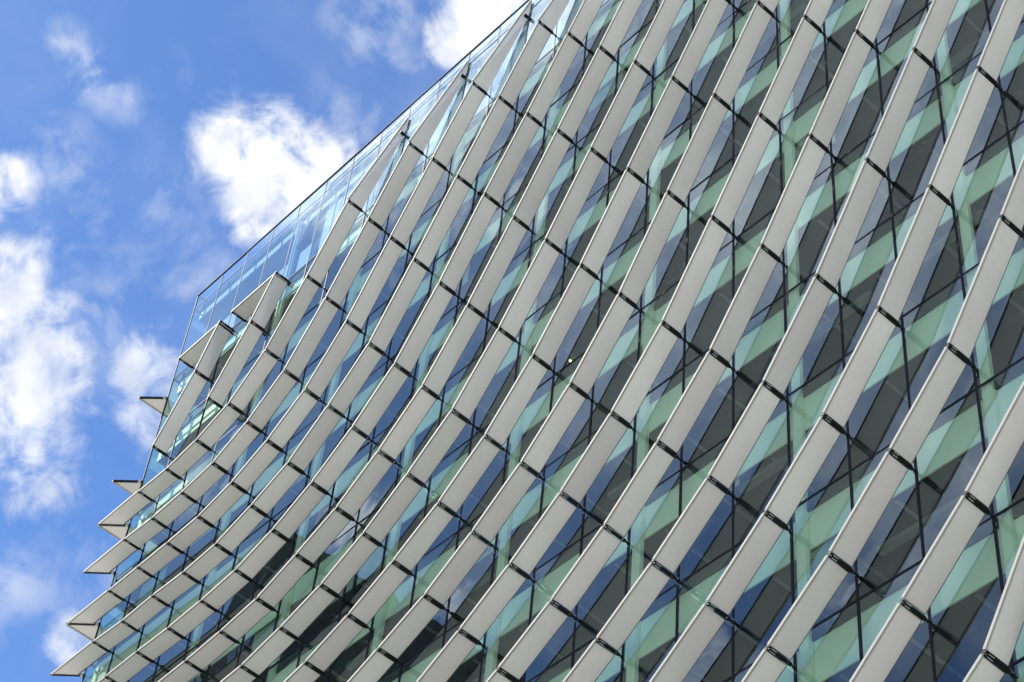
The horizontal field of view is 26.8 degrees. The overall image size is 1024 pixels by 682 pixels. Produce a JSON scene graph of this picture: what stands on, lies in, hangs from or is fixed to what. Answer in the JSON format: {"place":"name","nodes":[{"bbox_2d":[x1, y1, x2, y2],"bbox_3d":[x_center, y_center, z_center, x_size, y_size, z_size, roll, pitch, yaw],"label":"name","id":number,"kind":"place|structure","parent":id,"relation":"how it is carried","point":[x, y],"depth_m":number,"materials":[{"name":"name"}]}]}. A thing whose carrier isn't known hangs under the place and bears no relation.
{"place":"outdoors","nodes":[
{"label":"outdoors","id":0,"kind":"place"},
{"bbox_2d":[0,0,544,681],"label":"sky","id":1,"kind":"structure","parent":0,"point":[146,146],"materials":[{"name":"blue"}]},
{"bbox_2d":[50,0,1023,681],"bbox_3d":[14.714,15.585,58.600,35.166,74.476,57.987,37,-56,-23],"label":"glass office building","id":2,"kind":"structure","parent":0,"point":[614,340],"depth_m":59.70,"materials":[{"name":"glass"}]},
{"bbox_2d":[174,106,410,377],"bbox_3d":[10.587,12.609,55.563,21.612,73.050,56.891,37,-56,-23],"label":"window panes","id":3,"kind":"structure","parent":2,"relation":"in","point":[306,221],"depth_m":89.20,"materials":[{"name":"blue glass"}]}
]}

